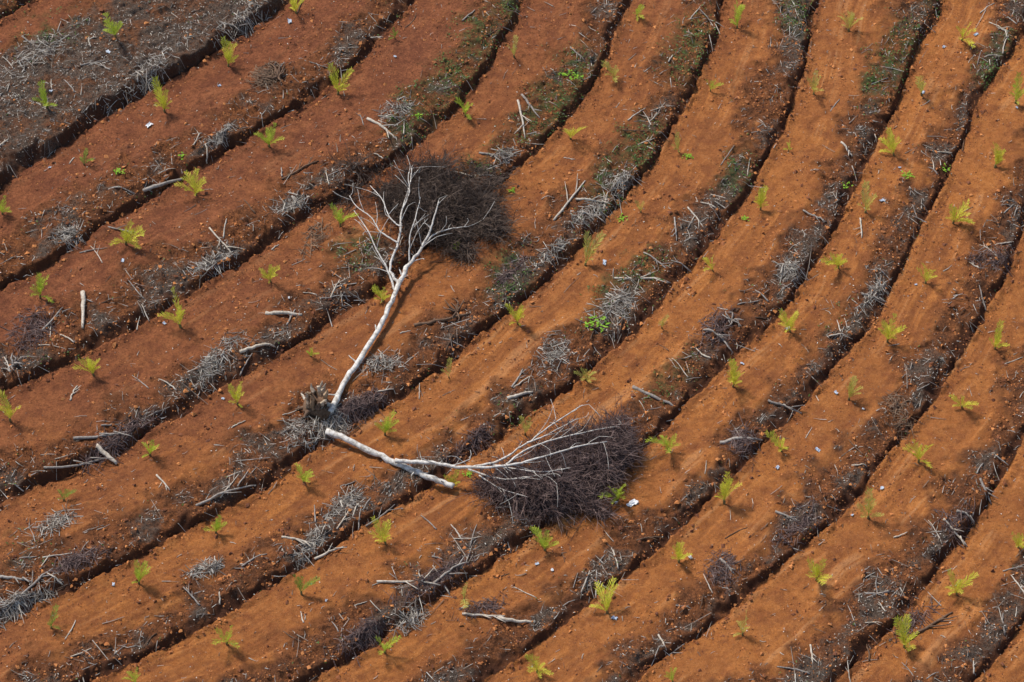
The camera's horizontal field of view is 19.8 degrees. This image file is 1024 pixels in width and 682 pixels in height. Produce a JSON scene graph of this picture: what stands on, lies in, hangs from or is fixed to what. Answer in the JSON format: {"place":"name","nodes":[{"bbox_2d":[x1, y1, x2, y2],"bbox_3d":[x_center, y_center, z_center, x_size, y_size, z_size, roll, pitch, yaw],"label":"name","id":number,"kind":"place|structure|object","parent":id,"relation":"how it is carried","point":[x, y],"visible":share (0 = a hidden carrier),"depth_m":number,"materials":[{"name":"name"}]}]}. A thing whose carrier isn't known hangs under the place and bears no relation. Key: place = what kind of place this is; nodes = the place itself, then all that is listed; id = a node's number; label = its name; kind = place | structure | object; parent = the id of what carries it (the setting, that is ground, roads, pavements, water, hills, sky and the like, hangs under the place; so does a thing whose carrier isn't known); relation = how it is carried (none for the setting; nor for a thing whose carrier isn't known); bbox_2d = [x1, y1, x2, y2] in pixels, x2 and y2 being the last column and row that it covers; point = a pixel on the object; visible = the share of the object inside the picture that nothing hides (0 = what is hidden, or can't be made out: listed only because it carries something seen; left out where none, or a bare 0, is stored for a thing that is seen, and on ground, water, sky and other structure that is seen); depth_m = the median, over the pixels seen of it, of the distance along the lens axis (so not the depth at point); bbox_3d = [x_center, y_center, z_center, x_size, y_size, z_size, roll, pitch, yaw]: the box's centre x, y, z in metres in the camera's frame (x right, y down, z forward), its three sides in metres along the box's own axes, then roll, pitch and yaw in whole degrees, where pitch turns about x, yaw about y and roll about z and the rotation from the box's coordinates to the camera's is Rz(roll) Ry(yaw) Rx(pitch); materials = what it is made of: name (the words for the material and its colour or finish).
{"place":"outdoors","nodes":[
{"label":"outdoors","id":0,"kind":"place"},
{"bbox_2d":[0,0,1023,681],"bbox_3d":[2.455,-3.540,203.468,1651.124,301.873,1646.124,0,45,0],"label":"terrain","id":1,"kind":"structure","parent":0,"point":[564,304],"depth_m":199.60,"materials":[{"name":"soil"}]},
{"bbox_2d":[0,389,21,421],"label":"palm sapling","id":2,"kind":"object","parent":1,"relation":"on","point":[10,412],"visible":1,"depth_m":190.22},
{"bbox_2d":[0,302,58,360],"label":"brush heap","id":3,"kind":"object","parent":1,"relation":"on","point":[35,327],"visible":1,"depth_m":195.52,"materials":[{"name":"wood"}]},
{"bbox_2d":[0,577,70,629],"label":"brush heap","id":4,"kind":"object","parent":1,"relation":"on","point":[7,602],"visible":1,"depth_m":181.29,"materials":[{"name":"wood"}]},
{"bbox_2d":[1,23,78,86],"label":"brush heap","id":5,"kind":"object","parent":1,"relation":"on","point":[35,50],"visible":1,"depth_m":212.50,"materials":[{"name":"wood"}]},
{"bbox_2d":[30,273,53,302],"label":"palm sapling","id":6,"kind":"object","parent":1,"relation":"on","point":[40,284],"visible":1,"depth_m":197.12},
{"bbox_2d":[33,80,57,108],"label":"palm sapling","id":7,"kind":"object","parent":1,"relation":"on","point":[43,95],"visible":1,"depth_m":208.03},
{"bbox_2d":[15,500,82,544],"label":"brush heap","id":8,"kind":"object","parent":1,"relation":"on","point":[53,520],"visible":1,"depth_m":185.60,"materials":[{"name":"wood"}]},
{"bbox_2d":[39,218,89,251],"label":"brush heap","id":9,"kind":"object","parent":1,"relation":"on","point":[70,231],"visible":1,"depth_m":201.28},
{"bbox_2d":[44,457,114,468],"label":"dead stick","id":10,"kind":"object","parent":1,"relation":"on","point":[67,466],"visible":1,"depth_m":188.79,"materials":[{"name":"grey wood"}]},
{"bbox_2d":[46,543,113,584],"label":"brush heap","id":11,"kind":"object","parent":1,"relation":"on","point":[70,561],"visible":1,"depth_m":183.47,"materials":[{"name":"wood"}]},
{"bbox_2d":[80,290,85,328],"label":"dead log","id":12,"kind":"object","parent":1,"relation":"on","point":[83,297],"visible":1,"depth_m":197.07,"materials":[{"name":"white wood"}]},
{"bbox_2d":[73,357,100,375],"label":"palm sapling","id":13,"kind":"object","parent":1,"relation":"on","point":[90,366],"visible":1,"depth_m":193.25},
{"bbox_2d":[103,12,122,37],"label":"palm sapling","id":14,"kind":"object","parent":1,"relation":"on","point":[112,30],"visible":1,"depth_m":212.85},
{"bbox_2d":[79,404,164,477],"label":"brush heap","id":15,"kind":"object","parent":1,"relation":"on","point":[117,437],"visible":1,"depth_m":190.47,"materials":[{"name":"wood"}]},
{"bbox_2d":[73,430,131,439],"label":"dead stick","id":16,"kind":"object","parent":15,"relation":"on","point":[93,437],"visible":1,"depth_m":190.25,"materials":[{"name":"grey wood"}]},
{"bbox_2d":[110,221,145,247],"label":"palm sapling","id":17,"kind":"object","parent":1,"relation":"on","point":[125,237],"visible":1,"depth_m":200.62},
{"bbox_2d":[132,560,149,584],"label":"palm sapling","id":18,"kind":"object","parent":1,"relation":"on","point":[138,576],"visible":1,"depth_m":183.04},
{"bbox_2d":[103,36,189,116],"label":"brush heap","id":19,"kind":"object","parent":1,"relation":"on","point":[145,81],"visible":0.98,"depth_m":211.74,"materials":[{"name":"wood"}]},
{"bbox_2d":[152,76,170,112],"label":"palm sapling","id":20,"kind":"object","parent":1,"relation":"on","point":[162,101],"visible":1,"depth_m":209.13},
{"bbox_2d":[142,178,183,191],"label":"dead log","id":21,"kind":"object","parent":1,"relation":"on","point":[153,186],"visible":0.95,"depth_m":205.13,"materials":[{"name":"grey wood"}]},
{"bbox_2d":[157,286,184,327],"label":"palm sapling","id":22,"kind":"object","parent":1,"relation":"on","point":[178,317],"visible":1,"depth_m":196.64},
{"bbox_2d":[174,168,205,195],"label":"palm sapling","id":23,"kind":"object","parent":1,"relation":"on","point":[194,186],"visible":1,"depth_m":205.00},
{"bbox_2d":[179,553,225,580],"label":"brush heap","id":24,"kind":"object","parent":1,"relation":"on","point":[212,567],"visible":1,"depth_m":184.53,"materials":[{"name":"wood"}]},
{"bbox_2d":[181,247,243,287],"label":"brush heap","id":25,"kind":"object","parent":1,"relation":"on","point":[204,264],"visible":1,"depth_m":200.76,"materials":[{"name":"wood"}]},
{"bbox_2d":[204,515,226,533],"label":"palm sapling","id":26,"kind":"object","parent":1,"relation":"on","point":[216,526],"visible":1,"depth_m":186.34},
{"bbox_2d":[200,120,235,149],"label":"brush heap","id":27,"kind":"object","parent":1,"relation":"on","point":[221,134],"visible":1,"depth_m":208.61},
{"bbox_2d":[187,329,260,393],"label":"brush heap","id":28,"kind":"object","parent":1,"relation":"on","point":[205,363],"visible":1,"depth_m":195.19,"materials":[{"name":"wood"}]},
{"bbox_2d":[195,468,255,505],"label":"dead stick","id":29,"kind":"object","parent":1,"relation":"on","point":[213,497],"visible":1,"depth_m":188.21,"materials":[{"name":"grey wood"}]},
{"bbox_2d":[211,625,239,648],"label":"palm sapling","id":30,"kind":"object","parent":1,"relation":"on","point":[219,632],"visible":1,"depth_m":180.52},
{"bbox_2d":[221,36,237,66],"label":"palm sapling","id":31,"kind":"object","parent":1,"relation":"on","point":[229,57],"visible":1,"depth_m":213.27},
{"bbox_2d":[228,381,242,406],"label":"palm sapling","id":32,"kind":"object","parent":1,"relation":"on","point":[235,396],"visible":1,"depth_m":193.06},
{"bbox_2d":[203,0,277,46],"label":"brush heap","id":33,"kind":"object","parent":1,"relation":"on","point":[241,20],"visible":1,"depth_m":216.36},
{"bbox_2d":[245,58,287,92],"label":"brush heap","id":34,"kind":"object","parent":1,"relation":"on","point":[264,73],"visible":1,"depth_m":213.07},
{"bbox_2d":[254,122,283,146],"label":"palm sapling","id":35,"kind":"object","parent":1,"relation":"on","point":[267,139],"visible":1,"depth_m":208.71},
{"bbox_2d":[260,62,284,83],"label":"root tangle","id":36,"kind":"object","parent":1,"relation":"on","point":[277,73],"visible":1,"depth_m":213.21,"materials":[{"name":"brown wood"}]},
{"bbox_2d":[263,191,311,225],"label":"brush heap","id":37,"kind":"object","parent":1,"relation":"on","point":[293,203],"visible":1,"depth_m":204.98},
{"bbox_2d":[292,574,319,594],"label":"palm sapling","id":38,"kind":"object","parent":1,"relation":"on","point":[300,583],"visible":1,"depth_m":183.60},
{"bbox_2d":[290,521,329,569],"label":"brush heap","id":39,"kind":"object","parent":1,"relation":"on","point":[313,539],"visible":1,"depth_m":186.49,"materials":[{"name":"wood"}]},
{"bbox_2d":[292,218,331,260],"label":"brush heap","id":40,"kind":"object","parent":1,"relation":"on","point":[315,235],"visible":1,"depth_m":203.73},
{"bbox_2d":[295,381,337,429],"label":"broken stump","id":41,"kind":"object","parent":1,"relation":"on","point":[317,403],"visible":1,"depth_m":192.91,"materials":[{"name":"brown wood"}]},
{"bbox_2d":[272,409,362,452],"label":"brush heap","id":42,"kind":"object","parent":1,"relation":"on","point":[332,424],"visible":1,"depth_m":192.65,"materials":[{"name":"wood"}]},
{"bbox_2d":[327,62,354,94],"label":"palm sapling","id":43,"kind":"object","parent":1,"relation":"on","point":[334,81],"visible":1,"depth_m":212.74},
{"bbox_2d":[330,204,357,226],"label":"palm sapling","id":44,"kind":"object","parent":1,"relation":"on","point":[338,216],"visible":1,"depth_m":203.97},
{"bbox_2d":[320,469,377,522],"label":"brush heap","id":45,"kind":"object","parent":1,"relation":"on","point":[354,498],"visible":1,"depth_m":188.88,"materials":[{"name":"wood"}]},
{"bbox_2d":[323,610,395,669],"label":"brush heap","id":46,"kind":"object","parent":1,"relation":"on","point":[369,624],"visible":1,"depth_m":182.39,"materials":[{"name":"wood"}]},
{"bbox_2d":[326,385,394,430],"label":"brush heap","id":47,"kind":"object","parent":1,"relation":"on","point":[357,405],"visible":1,"depth_m":194.10,"materials":[{"name":"wood"}]},
{"bbox_2d":[369,516,390,544],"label":"palm sapling","id":48,"kind":"object","parent":1,"relation":"on","point":[381,530],"visible":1,"depth_m":187.07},
{"bbox_2d":[371,285,390,302],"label":"palm sapling","id":49,"kind":"object","parent":1,"relation":"on","point":[379,293],"visible":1,"depth_m":200.30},
{"bbox_2d":[355,346,408,384],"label":"brush heap","id":50,"kind":"object","parent":1,"relation":"on","point":[382,355],"visible":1,"depth_m":196.60,"materials":[{"name":"wood"}]},
{"bbox_2d":[374,411,398,435],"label":"palm sapling","id":51,"kind":"object","parent":1,"relation":"on","point":[387,427],"visible":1,"depth_m":192.59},
{"bbox_2d":[372,85,416,125],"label":"brush heap","id":52,"kind":"object","parent":1,"relation":"on","point":[398,109],"visible":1,"depth_m":212.11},
{"bbox_2d":[377,566,440,588],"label":"dead stick","id":53,"kind":"object","parent":1,"relation":"on","point":[388,581],"visible":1,"depth_m":185.09,"materials":[{"name":"grey wood"}]},
{"bbox_2d":[385,595,443,643],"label":"brush heap","id":54,"kind":"object","parent":1,"relation":"on","point":[413,618],"visible":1,"depth_m":183.81,"materials":[{"name":"wood"}]},
{"bbox_2d":[312,133,536,413],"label":"fallen tree","id":55,"kind":"object","parent":1,"relation":"on","point":[432,202],"visible":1,"depth_m":205.40,"materials":[{"name":"wood"}]},
{"bbox_2d":[382,553,474,610],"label":"brush heap","id":56,"kind":"object","parent":1,"relation":"on","point":[440,569],"visible":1,"depth_m":185.72,"materials":[{"name":"wood"}]},
{"bbox_2d":[413,313,469,326],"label":"dead log","id":57,"kind":"object","parent":1,"relation":"on","point":[434,321],"visible":1,"depth_m":199.40,"materials":[{"name":"brown wood"}]},
{"bbox_2d":[440,417,497,463],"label":"brush heap","id":58,"kind":"object","parent":1,"relation":"on","point":[480,434],"visible":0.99,"depth_m":193.54,"materials":[{"name":"wood"}]},
{"bbox_2d":[446,591,509,622],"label":"brush heap","id":59,"kind":"object","parent":1,"relation":"on","point":[489,606],"visible":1,"depth_m":185.12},
{"bbox_2d":[325,394,661,537],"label":"fallen tree","id":60,"kind":"object","parent":1,"relation":"on","point":[600,447],"visible":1,"depth_m":191.12,"materials":[{"name":"wood"}]},
{"bbox_2d":[490,139,520,169],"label":"brush heap","id":61,"kind":"object","parent":1,"relation":"on","point":[509,153],"visible":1,"depth_m":210.26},
{"bbox_2d":[0,0,1020,678],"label":"creeping weeds","id":62,"kind":"object","parent":1,"relation":"on","point":[602,158],"visible":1,"depth_m":213.78,"materials":[{"name":"green plant"}]},
{"bbox_2d":[0,0,1023,681],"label":"soil clods","id":63,"kind":"object","parent":1,"relation":"on","point":[220,160],"visible":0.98,"depth_m":199.77,"materials":[{"name":"soil"}]},
{"bbox_2d":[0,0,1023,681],"bbox_3d":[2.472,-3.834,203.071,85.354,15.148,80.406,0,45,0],"label":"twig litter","id":64,"kind":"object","parent":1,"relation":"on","point":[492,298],"visible":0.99,"depth_m":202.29,"materials":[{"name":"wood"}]},
{"bbox_2d":[485,251,538,288],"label":"brush heap","id":65,"kind":"object","parent":1,"relation":"on","point":[509,272],"visible":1,"depth_m":202.94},
{"bbox_2d":[505,303,525,325],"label":"palm sapling","id":66,"kind":"object","parent":1,"relation":"on","point":[518,316],"visible":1,"depth_m":200.14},
{"bbox_2d":[524,654,552,678],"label":"palm sapling","id":67,"kind":"object","parent":1,"relation":"on","point":[536,667],"visible":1,"depth_m":181.92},
{"bbox_2d":[530,525,558,550],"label":"palm sapling","id":68,"kind":"object","parent":1,"relation":"on","point":[543,543],"visible":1,"depth_m":188.23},
{"bbox_2d":[528,236,576,271],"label":"brush heap","id":69,"kind":"object","parent":1,"relation":"on","point":[545,254],"visible":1,"depth_m":204.83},
{"bbox_2d":[526,334,579,376],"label":"brush heap","id":70,"kind":"object","parent":1,"relation":"on","point":[553,353],"visible":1,"depth_m":198.69,"materials":[{"name":"wood"}]},
{"bbox_2d":[553,173,584,220],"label":"dead stick","id":71,"kind":"object","parent":1,"relation":"on","point":[564,206],"visible":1,"depth_m":208.20,"materials":[{"name":"grey wood"}]},
{"bbox_2d":[583,231,605,265],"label":"palm sapling","id":72,"kind":"object","parent":1,"relation":"on","point":[590,252],"visible":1,"depth_m":204.44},
{"bbox_2d":[567,192,626,233],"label":"brush heap","id":73,"kind":"object","parent":1,"relation":"on","point":[598,207],"visible":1,"depth_m":207.69,"materials":[{"name":"wood"}]},
{"bbox_2d":[590,576,618,613],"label":"palm sapling","id":74,"kind":"object","parent":1,"relation":"on","point":[608,600],"visible":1,"depth_m":185.62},
{"bbox_2d":[575,275,648,336],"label":"brush heap","id":75,"kind":"object","parent":1,"relation":"on","point":[623,295],"visible":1,"depth_m":202.31,"materials":[{"name":"wood"}]},
{"bbox_2d":[591,168,644,198],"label":"brush heap","id":76,"kind":"object","parent":1,"relation":"on","point":[618,179],"visible":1,"depth_m":209.84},
{"bbox_2d":[632,385,680,410],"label":"dead log","id":77,"kind":"object","parent":1,"relation":"on","point":[651,395],"visible":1,"depth_m":197.53,"materials":[{"name":"grey wood"}]},
{"bbox_2d":[645,434,680,452],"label":"palm sapling","id":78,"kind":"object","parent":1,"relation":"on","point":[666,441],"visible":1,"depth_m":194.48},
{"bbox_2d":[672,541,692,562],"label":"palm sapling","id":79,"kind":"object","parent":1,"relation":"on","point":[679,556],"visible":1,"depth_m":188.57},
{"bbox_2d":[689,301,743,356],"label":"brush heap","id":80,"kind":"object","parent":1,"relation":"on","point":[718,329],"visible":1,"depth_m":201.68,"materials":[{"name":"wood"}]},
{"bbox_2d":[698,548,745,597],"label":"brush heap","id":81,"kind":"object","parent":1,"relation":"on","point":[716,571],"visible":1,"depth_m":188.44,"materials":[{"name":"wood"}]},
{"bbox_2d":[715,471,741,504],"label":"palm sapling","id":82,"kind":"object","parent":1,"relation":"on","point":[725,488],"visible":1,"depth_m":191.83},
{"bbox_2d":[727,358,742,387],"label":"palm sapling","id":83,"kind":"object","parent":1,"relation":"on","point":[733,377],"visible":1,"depth_m":198.13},
{"bbox_2d":[731,0,745,28],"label":"palm sapling","id":84,"kind":"object","parent":1,"relation":"on","point":[737,17],"visible":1,"depth_m":221.48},
{"bbox_2d":[720,412,760,469],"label":"brush heap","id":85,"kind":"object","parent":1,"relation":"on","point":[741,443],"visible":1,"depth_m":195.53,"materials":[{"name":"wood"}]},
{"bbox_2d":[754,185,768,209],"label":"palm sapling","id":86,"kind":"object","parent":1,"relation":"on","point":[761,195],"visible":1,"depth_m":209.54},
{"bbox_2d":[764,430,788,451],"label":"palm sapling","id":87,"kind":"object","parent":1,"relation":"on","point":[773,437],"visible":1,"depth_m":195.32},
{"bbox_2d":[778,308,798,332],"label":"palm sapling","id":88,"kind":"object","parent":1,"relation":"on","point":[790,325],"visible":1,"depth_m":202.09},
{"bbox_2d":[770,255,807,287],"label":"brush heap","id":89,"kind":"object","parent":1,"relation":"on","point":[789,271],"visible":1,"depth_m":205.76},
{"bbox_2d":[760,495,824,552],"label":"brush heap","id":90,"kind":"object","parent":1,"relation":"on","point":[794,525],"visible":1,"depth_m":191.31,"materials":[{"name":"wood"}]},
{"bbox_2d":[806,557,831,584],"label":"palm sapling","id":91,"kind":"object","parent":1,"relation":"on","point":[816,572],"visible":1,"depth_m":188.23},
{"bbox_2d":[820,253,846,270],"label":"palm sapling","id":92,"kind":"object","parent":1,"relation":"on","point":[837,262],"visible":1,"depth_m":206.19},
{"bbox_2d":[838,12,861,31],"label":"palm sapling","id":93,"kind":"object","parent":1,"relation":"on","point":[849,18],"visible":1,"depth_m":222.19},
{"bbox_2d":[846,376,860,400],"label":"palm sapling","id":94,"kind":"object","parent":1,"relation":"on","point":[851,386],"visible":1,"depth_m":198.74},
{"bbox_2d":[857,180,876,212],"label":"palm sapling","id":95,"kind":"object","parent":1,"relation":"on","point":[867,199],"visible":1,"depth_m":210.34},
{"bbox_2d":[846,273,892,314],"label":"brush heap","id":96,"kind":"object","parent":1,"relation":"on","point":[877,292],"visible":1,"depth_m":205.51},
{"bbox_2d":[855,487,883,518],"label":"palm sapling","id":97,"kind":"object","parent":1,"relation":"on","point":[868,507],"visible":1,"depth_m":192.13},
{"bbox_2d":[879,127,900,155],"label":"palm sapling","id":98,"kind":"object","parent":1,"relation":"on","point":[891,143],"visible":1,"depth_m":214.51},
{"bbox_2d":[878,313,906,342],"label":"palm sapling","id":99,"kind":"object","parent":1,"relation":"on","point":[888,333],"visible":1,"depth_m":202.24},
{"bbox_2d":[876,390,927,439],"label":"brush heap","id":100,"kind":"object","parent":1,"relation":"on","point":[897,413],"visible":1,"depth_m":198.58,"materials":[{"name":"wood"}]},
{"bbox_2d":[892,613,919,650],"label":"palm sapling","id":101,"kind":"object","parent":1,"relation":"on","point":[912,636],"visible":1,"depth_m":185.57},
{"bbox_2d":[887,597,943,649],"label":"brush heap","id":102,"kind":"object","parent":1,"relation":"on","point":[916,617],"visible":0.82,"depth_m":188.02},
{"bbox_2d":[903,437,933,467],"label":"palm sapling","id":103,"kind":"object","parent":1,"relation":"on","point":[919,453],"visible":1,"depth_m":195.73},
{"bbox_2d":[907,612,956,640],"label":"dead stick","id":104,"kind":"object","parent":1,"relation":"on","point":[933,623],"visible":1,"depth_m":187.60,"materials":[{"name":"brown wood"}]},
{"bbox_2d":[933,497,977,547],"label":"brush heap","id":105,"kind":"object","parent":1,"relation":"on","point":[957,519],"visible":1,"depth_m":192.84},
{"bbox_2d":[946,199,974,223],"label":"palm sapling","id":106,"kind":"object","parent":1,"relation":"on","point":[954,209],"visible":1,"depth_m":210.29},
{"bbox_2d":[945,567,978,595],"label":"palm sapling","id":107,"kind":"object","parent":1,"relation":"on","point":[961,584],"visible":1,"depth_m":188.87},
{"bbox_2d":[961,242,1020,276],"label":"brush heap","id":108,"kind":"object","parent":1,"relation":"on","point":[996,261],"visible":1,"depth_m":208.58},
{"bbox_2d":[989,320,1007,348],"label":"palm sapling","id":109,"kind":"object","parent":1,"relation":"on","point":[997,338],"visible":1,"depth_m":202.97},
{"bbox_2d":[991,143,1005,167],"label":"palm sapling","id":110,"kind":"object","parent":1,"relation":"on","point":[997,159],"visible":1,"depth_m":214.01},
{"bbox_2d":[1009,71,1023,104],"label":"palm sapling","id":111,"kind":"object","parent":1,"relation":"on","point":[1018,90],"visible":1,"depth_m":218.40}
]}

